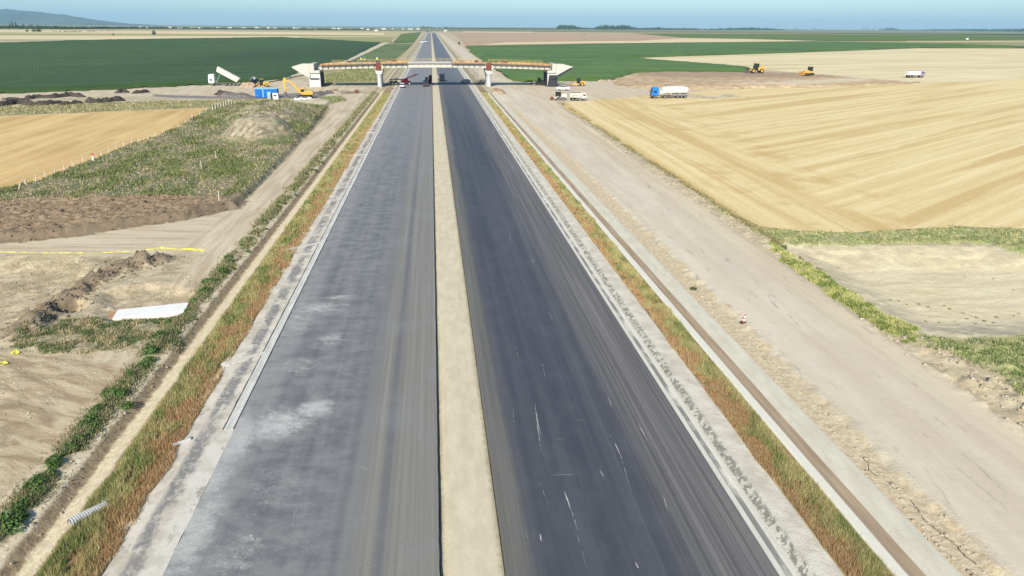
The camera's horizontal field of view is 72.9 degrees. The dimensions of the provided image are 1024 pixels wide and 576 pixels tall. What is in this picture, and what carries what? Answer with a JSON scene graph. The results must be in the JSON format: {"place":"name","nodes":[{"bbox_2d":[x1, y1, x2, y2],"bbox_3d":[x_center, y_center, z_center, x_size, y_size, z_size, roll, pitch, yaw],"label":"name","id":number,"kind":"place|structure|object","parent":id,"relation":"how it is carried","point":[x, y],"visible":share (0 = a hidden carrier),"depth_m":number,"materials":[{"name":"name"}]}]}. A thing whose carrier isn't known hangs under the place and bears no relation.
{"place":"outdoors","nodes":[
{"label":"outdoors","id":0,"kind":"place"},
{"bbox_2d":[0,9,159,25],"bbox_3d":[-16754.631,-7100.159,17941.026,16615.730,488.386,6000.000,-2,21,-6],"label":"hills","id":1,"kind":"structure","parent":0,"point":[17,17],"depth_m":16666.09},
{"bbox_2d":[0,108,207,187],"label":"wheat field","id":2,"kind":"structure","parent":0,"point":[33,151],"depth_m":150.25,"materials":[{"name":"plant"}]},
{"bbox_2d":[12,311,198,354],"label":"scrub grass","id":3,"kind":"structure","parent":0,"point":[116,334],"depth_m":53.50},
{"bbox_2d":[102,429,233,575],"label":"shoulder","id":4,"kind":"object","parent":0,"point":[151,541],"visible":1,"depth_m":34.55},
{"bbox_2d":[173,436,191,445],"bbox_3d":[-19.120,8.917,40.166,0.985,0.275,0.360,-17,27,-39],"label":"corrugated pipe","id":5,"kind":"object","parent":4,"relation":"on","point":[185,440],"visible":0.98,"depth_m":40.15,"materials":[{"name":"grey plastic"}]},
{"bbox_2d":[0,94,364,511],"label":"service track","id":6,"kind":"structure","parent":0,"point":[25,444],"depth_m":73.53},
{"bbox_2d":[0,248,203,252],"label":"barrier tape","id":7,"kind":"object","parent":6,"relation":"on","point":[116,252],"visible":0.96,"depth_m":73.90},
{"bbox_2d":[152,247,204,250],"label":"barrier tape","id":8,"kind":"object","parent":6,"relation":"on","point":[178,249],"visible":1,"depth_m":74.71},
{"bbox_2d":[0,35,373,39],"bbox_3d":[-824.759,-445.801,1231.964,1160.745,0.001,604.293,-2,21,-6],"label":"straw field","id":9,"kind":"structure","parent":0,"point":[12,37],"depth_m":1271.04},
{"bbox_2d":[0,30,383,34],"bbox_3d":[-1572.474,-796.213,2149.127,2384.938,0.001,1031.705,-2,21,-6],"label":"straw field","id":10,"kind":"structure","parent":0,"point":[304,33],"depth_m":2098.60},
{"bbox_2d":[207,66,240,85],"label":"tipper truck","id":11,"kind":"object","parent":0,"point":[211,79],"visible":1,"depth_m":275.21,"materials":[{"name":"white paint"}]},
{"bbox_2d":[255,88,278,97],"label":"site container","id":12,"kind":"object","parent":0,"point":[260,92],"visible":0.77,"depth_m":231.76,"materials":[{"name":"metal"}]},
{"bbox_2d":[283,78,313,97],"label":"excavator","id":13,"kind":"object","parent":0,"point":[306,93],"visible":0.94,"depth_m":230.52,"materials":[{"name":"metal"}]},
{"bbox_2d":[188,34,426,432],"bbox_3d":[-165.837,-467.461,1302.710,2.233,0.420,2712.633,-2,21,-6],"label":"shoulder","id":14,"kind":"object","parent":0,"point":[217,410],"visible":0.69,"depth_m":58.31},
{"bbox_2d":[224,43,422,429],"bbox_3d":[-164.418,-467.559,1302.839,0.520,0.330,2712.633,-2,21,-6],"label":"drain gutter","id":15,"kind":"object","parent":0,"point":[245,395],"visible":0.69,"depth_m":58.38,"materials":[{"name":"concrete"}]},
{"bbox_2d":[258,40,393,82],"bbox_3d":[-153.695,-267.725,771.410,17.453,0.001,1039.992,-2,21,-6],"label":"dirt field track","id":16,"kind":"structure","parent":0,"point":[367,51],"depth_m":577.34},
{"bbox_2d":[299,37,391,41],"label":"olive field","id":17,"kind":"structure","parent":0,"point":[377,39],"depth_m":1277.21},
{"bbox_2d":[322,68,376,86],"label":"rough grass","id":18,"kind":"structure","parent":0,"point":[363,73],"depth_m":329.39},
{"bbox_2d":[345,44,411,62],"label":"green field","id":19,"kind":"structure","parent":0,"point":[389,51],"depth_m":605.37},
{"bbox_2d":[393,32,420,42],"bbox_3d":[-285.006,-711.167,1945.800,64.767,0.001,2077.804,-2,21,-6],"label":"green field","id":20,"kind":"structure","parent":0,"point":[406,37],"depth_m":1439.12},
{"bbox_2d":[431,33,504,575],"bbox_3d":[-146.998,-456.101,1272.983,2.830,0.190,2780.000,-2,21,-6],"label":"median","id":21,"kind":"object","parent":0,"point":[470,545],"visible":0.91,"depth_m":43.37,"materials":[{"name":"concrete"}]},
{"bbox_2d":[463,31,532,32],"bbox_3d":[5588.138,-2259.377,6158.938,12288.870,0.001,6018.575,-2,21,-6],"label":"straw field","id":22,"kind":"structure","parent":0,"point":[499,32],"depth_m":2932.01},
{"bbox_2d":[0,25,1023,575],"bbox_3d":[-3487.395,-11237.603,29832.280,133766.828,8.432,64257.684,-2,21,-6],"label":"ground","id":23,"kind":"structure","parent":0,"point":[24,395],"depth_m":77.48,"materials":[{"name":"soil"}]},
{"bbox_2d":[0,509,23,535],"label":"shrub","id":24,"kind":"object","parent":23,"relation":"on","point":[7,525],"visible":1,"depth_m":33.03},
{"bbox_2d":[7,499,32,512],"bbox_3d":[-24.343,10.761,34.288,0.945,0.542,1.110,5,21,12],"label":"shrub","id":25,"kind":"object","parent":23,"relation":"on","point":[16,506],"visible":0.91,"depth_m":34.23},
{"bbox_2d":[10,511,30,521],"bbox_3d":[-23.994,11.092,33.796,0.884,0.438,0.707,4,21,10],"label":"shrub","id":26,"kind":"object","parent":23,"relation":"on","point":[25,516],"visible":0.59,"depth_m":33.78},
{"bbox_2d":[0,98,62,106],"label":"soil heap","id":27,"kind":"object","parent":23,"relation":"on","point":[11,101],"visible":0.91,"depth_m":206.77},
{"bbox_2d":[22,474,48,491],"bbox_3d":[-24.798,10.085,36.063,1.361,0.674,1.090,-19,28,-41],"label":"shrub","id":28,"kind":"object","parent":23,"relation":"on","point":[38,483],"visible":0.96,"depth_m":35.97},
{"bbox_2d":[27,486,48,496],"bbox_3d":[-24.318,10.421,35.551,0.830,0.522,1.022,2,21,3],"label":"shrub","id":29,"kind":"object","parent":23,"relation":"on","point":[38,488],"visible":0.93,"depth_m":35.52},
{"bbox_2d":[43,469,57,479],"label":"shrub","id":30,"kind":"object","parent":23,"relation":"on","point":[52,472],"visible":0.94,"depth_m":36.80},
{"bbox_2d":[44,453,63,465],"bbox_3d":[-25.215,9.369,38.208,1.080,0.535,0.865,-18,27,-40],"label":"shrub","id":31,"kind":"object","parent":23,"relation":"on","point":[53,455],"visible":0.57,"depth_m":38.16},
{"bbox_2d":[46,456,62,469],"bbox_3d":[-24.832,9.464,37.620,0.780,0.486,1.015,-5,21,-14],"label":"shrub","id":32,"kind":"object","parent":23,"relation":"on","point":[55,461],"visible":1,"depth_m":37.52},
{"bbox_2d":[24,91,85,99],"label":"soil heap","id":33,"kind":"object","parent":23,"relation":"on","point":[54,95],"visible":0.95,"depth_m":227.01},
{"bbox_2d":[58,100,82,104],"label":"soil heap","id":34,"kind":"object","parent":23,"relation":"on","point":[71,102],"visible":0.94,"depth_m":208.94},
{"bbox_2d":[64,440,80,451],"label":"shrub","id":35,"kind":"object","parent":23,"relation":"on","point":[69,443],"visible":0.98,"depth_m":39.19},
{"bbox_2d":[72,434,87,441],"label":"shrub","id":36,"kind":"object","parent":23,"relation":"on","point":[77,435],"visible":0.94,"depth_m":39.97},
{"bbox_2d":[79,414,100,428],"bbox_3d":[-25.332,8.069,41.610,1.633,0.835,1.327,5,21,12],"label":"shrub","id":37,"kind":"object","parent":23,"relation":"on","point":[86,419],"visible":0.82,"depth_m":41.59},
{"bbox_2d":[0,250,184,348],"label":"soil clods","id":38,"kind":"object","parent":23,"relation":"on","point":[61,298],"visible":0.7,"depth_m":62.61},
{"bbox_2d":[0,25,186,28],"bbox_3d":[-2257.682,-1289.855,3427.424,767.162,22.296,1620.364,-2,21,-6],"label":"distant wood","id":39,"kind":"object","parent":23,"relation":"on","point":[44,27],"visible":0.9,"depth_m":3262.17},
{"bbox_2d":[88,403,106,412],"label":"shrub","id":40,"kind":"object","parent":23,"relation":"on","point":[96,408],"visible":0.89,"depth_m":43.02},
{"bbox_2d":[0,254,196,323],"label":"dry scrub","id":41,"kind":"object","parent":23,"relation":"on","point":[68,277],"visible":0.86,"depth_m":66.14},
{"bbox_2d":[84,96,125,102],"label":"soil heap","id":42,"kind":"object","parent":23,"relation":"on","point":[103,99],"visible":0.98,"depth_m":214.46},
{"bbox_2d":[0,242,220,418],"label":"loose stones","id":43,"kind":"object","parent":23,"relation":"on","point":[86,338],"visible":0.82,"depth_m":53.90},
{"bbox_2d":[0,194,231,240],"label":"soil clods","id":44,"kind":"object","parent":23,"relation":"on","point":[118,207],"visible":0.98,"depth_m":87.30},
{"bbox_2d":[106,387,128,397],"bbox_3d":[-25.558,6.755,44.952,1.353,0.648,1.040,-4,21,-10],"label":"shrub","id":45,"kind":"object","parent":23,"relation":"on","point":[123,392],"visible":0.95,"depth_m":44.75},
{"bbox_2d":[18,100,234,189],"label":"stake fence","id":46,"kind":"object","parent":23,"relation":"on","point":[123,143],"visible":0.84,"depth_m":128.95,"materials":[{"name":"white paint"}]},
{"bbox_2d":[131,89,149,93],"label":"soil heap","id":47,"kind":"object","parent":23,"relation":"on","point":[140,91],"visible":0.98,"depth_m":243.57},
{"bbox_2d":[136,360,150,369],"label":"shrub","id":48,"kind":"object","parent":23,"relation":"on","point":[143,362],"visible":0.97,"depth_m":48.73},
{"bbox_2d":[0,97,294,115],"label":"rough grass","id":49,"kind":"structure","parent":23,"relation":"on","point":[28,111],"depth_m":202.94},
{"bbox_2d":[107,302,189,320],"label":"culvert slab","id":50,"kind":"structure","parent":23,"relation":"on","point":[158,311],"depth_m":58.81,"materials":[{"name":"white concrete"}]},
{"bbox_2d":[141,344,159,354],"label":"shrub","id":51,"kind":"object","parent":23,"relation":"on","point":[151,350],"visible":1,"depth_m":50.62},
{"bbox_2d":[143,355,157,362],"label":"shrub","id":52,"kind":"object","parent":23,"relation":"on","point":[149,358],"visible":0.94,"depth_m":49.58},
{"bbox_2d":[150,329,166,340],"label":"shrub","id":53,"kind":"object","parent":23,"relation":"on","point":[159,332],"visible":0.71,"depth_m":52.87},
{"bbox_2d":[0,99,328,201],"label":"fallow weeds","id":54,"kind":"object","parent":23,"relation":"on","point":[191,155],"visible":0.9,"depth_m":115.16,"materials":[{"name":"plant"}]},
{"bbox_2d":[0,34,373,35],"bbox_3d":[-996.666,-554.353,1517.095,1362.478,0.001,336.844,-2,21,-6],"label":"pasture","id":55,"kind":"structure","parent":23,"relation":"on","point":[186,35],"depth_m":1581.85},
{"bbox_2d":[0,37,379,93],"bbox_3d":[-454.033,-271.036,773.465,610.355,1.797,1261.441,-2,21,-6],"label":"green crop","id":56,"kind":"object","parent":23,"relation":"on","point":[65,65],"visible":0.99,"depth_m":440.20,"materials":[{"name":"plant"}]},
{"bbox_2d":[0,93,382,575],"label":"ditch","id":57,"kind":"object","parent":23,"relation":"on","point":[105,458],"visible":0.94,"depth_m":42.93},
{"bbox_2d":[119,400,135,409],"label":"shrub","id":58,"kind":"object","parent":57,"relation":"on","point":[128,404],"visible":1,"depth_m":43.89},
{"bbox_2d":[5,187,305,567],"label":"loose stones","id":59,"kind":"object","parent":57,"relation":"on","point":[32,524],"visible":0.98,"depth_m":38.58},
{"bbox_2d":[0,91,376,574],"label":"bank weeds","id":60,"kind":"object","parent":57,"relation":"on","point":[272,209],"visible":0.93,"depth_m":51.92,"materials":[{"name":"plant"}]},
{"bbox_2d":[0,29,404,37],"bbox_3d":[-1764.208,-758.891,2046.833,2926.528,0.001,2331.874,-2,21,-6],"label":"pasture","id":61,"kind":"structure","parent":23,"relation":"on","point":[393,34],"depth_m":1875.88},
{"bbox_2d":[96,208,320,565],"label":"loose stones","id":62,"kind":"object","parent":23,"relation":"on","point":[191,430],"visible":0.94,"depth_m":40.13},
{"bbox_2d":[216,266,228,274],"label":"shrub","id":63,"kind":"object","parent":23,"relation":"on","point":[222,269],"visible":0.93,"depth_m":67.08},
{"bbox_2d":[214,91,256,98],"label":"earth bank","id":64,"kind":"structure","parent":23,"relation":"on","point":[229,94],"depth_m":230.16,"materials":[{"name":"grey soil"}]},
{"bbox_2d":[221,351,266,366],"bbox_3d":[-19.495,5.247,50.210,3.346,0.330,0.760,-15,25,-35],"label":"cross drain","id":65,"kind":"object","parent":23,"relation":"on","point":[226,363],"visible":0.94,"depth_m":49.99,"materials":[{"name":"concrete"}]},
{"bbox_2d":[240,82,268,87],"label":"rubble pile","id":66,"kind":"object","parent":23,"relation":"on","point":[247,84],"visible":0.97,"depth_m":270.88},
{"bbox_2d":[253,79,268,86],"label":"wheel loader","id":67,"kind":"object","parent":23,"relation":"on","point":[262,82],"visible":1,"depth_m":271.26,"materials":[{"name":"yellow metal"}]},
{"bbox_2d":[163,33,439,575],"bbox_3d":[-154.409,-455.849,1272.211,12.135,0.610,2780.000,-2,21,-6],"label":"carriageway","id":68,"kind":"structure","parent":23,"relation":"on","point":[340,411],"depth_m":42.86,"materials":[{"name":"asphalt"}]},
{"bbox_2d":[401,74,417,84],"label":"telescopic loader","id":69,"kind":"object","parent":68,"relation":"on","point":[404,81],"visible":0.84,"depth_m":284.06,"materials":[{"name":"red metal"}]},
{"bbox_2d":[282,242,322,250],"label":"cross drain","id":70,"kind":"object","parent":23,"relation":"on","point":[297,247],"visible":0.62,"depth_m":75.90,"materials":[{"name":"concrete"}]},
{"bbox_2d":[312,90,334,95],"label":"soil heap","id":71,"kind":"object","parent":23,"relation":"on","point":[320,93],"visible":0.82,"depth_m":242.54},
{"bbox_2d":[320,95,345,103],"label":"grass patch","id":72,"kind":"object","parent":23,"relation":"on","point":[334,97],"visible":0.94,"depth_m":225.34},
{"bbox_2d":[337,90,366,93],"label":"timber heap","id":73,"kind":"object","parent":23,"relation":"on","point":[357,91],"visible":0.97,"depth_m":248.76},
{"bbox_2d":[292,59,572,86],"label":"overpass bridge","id":74,"kind":"structure","parent":23,"relation":"on","point":[553,72],"depth_m":275.06,"materials":[{"name":"concrete"}]},
{"bbox_2d":[33,33,891,575],"bbox_3d":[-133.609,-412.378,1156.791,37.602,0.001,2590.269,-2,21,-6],"label":"verge","id":75,"kind":"structure","parent":23,"relation":"on","point":[220,367],"depth_m":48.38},
{"bbox_2d":[67,500,107,524],"bbox_3d":[-20.855,11.090,34.132,0.651,0.474,1.785,12,18,27],"label":"corrugated pipe","id":76,"kind":"object","parent":75,"relation":"on","point":[75,518],"visible":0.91,"depth_m":33.86,"materials":[{"name":"grey plastic"}]},
{"bbox_2d":[482,92,894,575],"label":"grass","id":77,"kind":"structure","parent":75,"relation":"on","point":[814,498],"depth_m":42.35,"materials":[{"name":"plant"}]},
{"bbox_2d":[448,28,552,28],"bbox_3d":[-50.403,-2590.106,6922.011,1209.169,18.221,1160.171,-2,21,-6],"label":"distant wood","id":78,"kind":"object","parent":23,"relation":"on","point":[498,28],"visible":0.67,"depth_m":6697.08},
{"bbox_2d":[0,24,1023,34],"bbox_3d":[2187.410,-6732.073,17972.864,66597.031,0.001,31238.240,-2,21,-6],"label":"green plain","id":79,"kind":"structure","parent":23,"relation":"on","point":[813,31],"depth_m":6116.01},
{"bbox_2d":[179,27,372,29],"bbox_3d":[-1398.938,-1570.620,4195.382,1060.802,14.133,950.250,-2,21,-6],"label":"distant wood","id":80,"kind":"object","parent":79,"relation":"on","point":[276,28],"visible":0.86,"depth_m":3898.63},
{"bbox_2d":[531,78,544,85],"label":"road roller","id":81,"kind":"object","parent":23,"relation":"on","point":[539,80],"visible":0.98,"depth_m":287.56,"materials":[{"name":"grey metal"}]},
{"bbox_2d":[549,91,566,100],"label":"crawler loader","id":82,"kind":"object","parent":23,"relation":"on","point":[558,96],"visible":0.96,"depth_m":228.82,"materials":[{"name":"white paint"}]},
{"bbox_2d":[556,25,592,28],"bbox_3d":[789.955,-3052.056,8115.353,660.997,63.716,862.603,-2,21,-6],"label":"distant wood","id":83,"kind":"object","parent":23,"relation":"on","point":[566,27],"visible":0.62,"depth_m":7945.00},
{"bbox_2d":[594,25,636,29],"bbox_3d":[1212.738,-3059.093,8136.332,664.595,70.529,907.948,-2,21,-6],"label":"distant wood","id":84,"kind":"object","parent":23,"relation":"on","point":[619,27],"visible":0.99,"depth_m":7995.10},
{"bbox_2d":[634,27,699,29],"bbox_3d":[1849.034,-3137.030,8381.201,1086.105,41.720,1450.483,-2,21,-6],"label":"distant wood","id":85,"kind":"object","parent":23,"relation":"on","point":[659,28],"visible":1,"depth_m":8335.12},
{"bbox_2d":[649,85,688,97],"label":"cement tanker","id":86,"kind":"object","parent":23,"relation":"on","point":[678,91],"visible":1,"depth_m":237.21,"materials":[{"name":"white metal"}]},
{"bbox_2d":[488,93,961,575],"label":"drainage channel","id":87,"kind":"object","parent":23,"relation":"on","point":[892,535],"visible":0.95,"depth_m":43.17,"materials":[{"name":"concrete"}]},
{"bbox_2d":[465,41,1023,81],"bbox_3d":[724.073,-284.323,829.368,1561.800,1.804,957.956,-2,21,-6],"label":"green crop","id":88,"kind":"object","parent":23,"relation":"on","point":[596,62],"visible":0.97,"depth_m":622.05,"materials":[{"name":"plant"}]},
{"bbox_2d":[705,27,784,29],"bbox_3d":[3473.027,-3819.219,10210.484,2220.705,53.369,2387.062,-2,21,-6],"label":"distant wood","id":89,"kind":"object","parent":23,"relation":"on","point":[750,28],"visible":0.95,"depth_m":10139.58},
{"bbox_2d":[763,358,982,569],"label":"soil cracks","id":90,"kind":"object","parent":23,"relation":"on","point":[922,518],"visible":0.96,"depth_m":33.80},
{"bbox_2d":[783,243,1023,339],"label":"sand pit","id":91,"kind":"object","parent":23,"relation":"on","point":[912,276],"visible":0.95,"depth_m":69.73,"materials":[{"name":"sand"}]},
{"bbox_2d":[769,241,920,342],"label":"pit weeds","id":92,"kind":"object","parent":91,"relation":"on","point":[851,296],"visible":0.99,"depth_m":61.89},
{"bbox_2d":[714,205,1023,256],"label":"pit weeds","id":93,"kind":"object","parent":91,"relation":"on","point":[897,237],"visible":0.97,"depth_m":80.77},
{"bbox_2d":[902,329,1023,394],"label":"pit weeds","id":94,"kind":"object","parent":23,"relation":"on","point":[1003,339],"visible":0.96,"depth_m":51.75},
{"bbox_2d":[907,28,1023,31],"bbox_3d":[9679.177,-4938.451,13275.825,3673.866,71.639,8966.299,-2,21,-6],"label":"distant wood","id":95,"kind":"object","parent":23,"relation":"on","point":[1010,30],"visible":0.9,"depth_m":13382.13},
{"bbox_2d":[0,0,1023,29],"label":"sky","id":96,"kind":"structure","parent":0,"point":[777,14],"materials":[{"name":"blue"}]},
{"bbox_2d":[569,92,586,100],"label":"dump truck","id":97,"kind":"object","parent":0,"point":[575,96],"visible":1,"depth_m":228.18,"materials":[{"name":"white paint"}]},
{"bbox_2d":[570,78,585,85],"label":"road roller","id":98,"kind":"object","parent":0,"point":[580,83],"visible":1,"depth_m":285.11,"materials":[{"name":"yellow metal"}]},
{"bbox_2d":[451,32,719,45],"bbox_3d":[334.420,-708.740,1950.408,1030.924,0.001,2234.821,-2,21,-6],"label":"ploughed field","id":99,"kind":"structure","parent":0,"point":[473,38],"depth_m":1561.56,"materials":[{"name":"soil"}]},
{"bbox_2d":[432,33,778,575],"bbox_3d":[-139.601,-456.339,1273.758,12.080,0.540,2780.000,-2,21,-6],"label":"carriageway","id":100,"kind":"structure","parent":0,"point":[579,346],"depth_m":43.11,"materials":[{"name":"asphalt"}]},
{"bbox_2d":[250,166,666,567],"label":"road scrapes","id":101,"kind":"object","parent":100,"relation":"on","point":[539,440],"visible":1,"depth_m":37.35,"materials":[{"name":"grey"}]},
{"bbox_2d":[437,36,799,575],"bbox_3d":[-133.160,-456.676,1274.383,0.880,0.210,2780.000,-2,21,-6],"label":"drain gutter","id":102,"kind":"object","parent":100,"relation":"on","point":[769,545],"visible":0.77,"depth_m":43.28,"materials":[{"name":"concrete"}]},
{"bbox_2d":[436,34,843,575],"bbox_3d":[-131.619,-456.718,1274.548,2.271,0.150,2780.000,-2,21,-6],"label":"shoulder","id":103,"kind":"object","parent":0,"point":[805,552],"visible":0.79,"depth_m":43.29},
{"bbox_2d":[484,38,802,44],"bbox_3d":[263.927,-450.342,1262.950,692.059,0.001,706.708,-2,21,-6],"label":"straw field","id":104,"kind":"structure","parent":0,"point":[697,40],"depth_m":1215.27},
{"bbox_2d":[558,102,824,270],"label":"edge weeds","id":105,"kind":"object","parent":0,"point":[778,242],"visible":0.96,"depth_m":103.88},
{"bbox_2d":[438,33,1023,575],"bbox_3d":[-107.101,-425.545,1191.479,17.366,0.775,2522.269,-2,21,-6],"label":"haul road","id":106,"kind":"structure","parent":0,"point":[936,439],"depth_m":50.04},
{"bbox_2d":[582,180,987,575],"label":"loose stones","id":107,"kind":"object","parent":106,"relation":"on","point":[969,571],"visible":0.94,"depth_m":37.84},
{"bbox_2d":[584,129,1023,425],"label":"loose stones","id":108,"kind":"object","parent":106,"relation":"on","point":[973,378],"visible":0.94,"depth_m":51.42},
{"bbox_2d":[613,71,912,89],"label":"earth embankment","id":109,"kind":"structure","parent":0,"point":[709,80],"depth_m":300.90,"materials":[{"name":"soil"}]},
{"bbox_2d":[744,63,764,72],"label":"articulated loader","id":110,"kind":"object","parent":109,"relation":"on","point":[757,68],"visible":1,"depth_m":331.40,"materials":[{"name":"yellow metal"}]},
{"bbox_2d":[799,67,813,74],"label":"bulldozer","id":111,"kind":"object","parent":109,"relation":"on","point":[809,71],"visible":1,"depth_m":320.89,"materials":[{"name":"metal"}]},
{"bbox_2d":[533,32,1018,34],"bbox_3d":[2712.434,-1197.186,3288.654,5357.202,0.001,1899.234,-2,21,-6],"label":"dry field","id":112,"kind":"structure","parent":0,"point":[725,33],"depth_m":3253.27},
{"bbox_2d":[563,80,1023,232],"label":"wheat field","id":113,"kind":"structure","parent":0,"point":[913,156],"depth_m":139.11,"materials":[{"name":"plant"}]},
{"bbox_2d":[635,33,1023,40],"bbox_3d":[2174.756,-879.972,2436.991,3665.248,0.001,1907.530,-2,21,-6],"label":"green field","id":114,"kind":"structure","parent":0,"point":[853,37],"depth_m":2072.40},
{"bbox_2d":[647,48,1023,83],"bbox_3d":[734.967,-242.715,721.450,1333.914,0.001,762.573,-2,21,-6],"label":"wheat field","id":115,"kind":"structure","parent":0,"point":[953,65],"depth_m":496.50,"materials":[{"name":"plant"}]},
{"bbox_2d":[905,71,925,77],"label":"dump truck","id":116,"kind":"object","parent":115,"relation":"on","point":[913,74],"visible":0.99,"depth_m":345.79,"materials":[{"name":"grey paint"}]},
{"bbox_2d":[828,40,1023,43],"bbox_3d":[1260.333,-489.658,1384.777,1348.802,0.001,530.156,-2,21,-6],"label":"olive field","id":117,"kind":"structure","parent":0,"point":[1015,42],"depth_m":1310.07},
{"bbox_2d":[919,41,1006,41],"bbox_3d":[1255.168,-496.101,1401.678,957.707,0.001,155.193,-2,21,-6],"label":"straw field","id":118,"kind":"structure","parent":0,"point":[962,41],"depth_m":1399.95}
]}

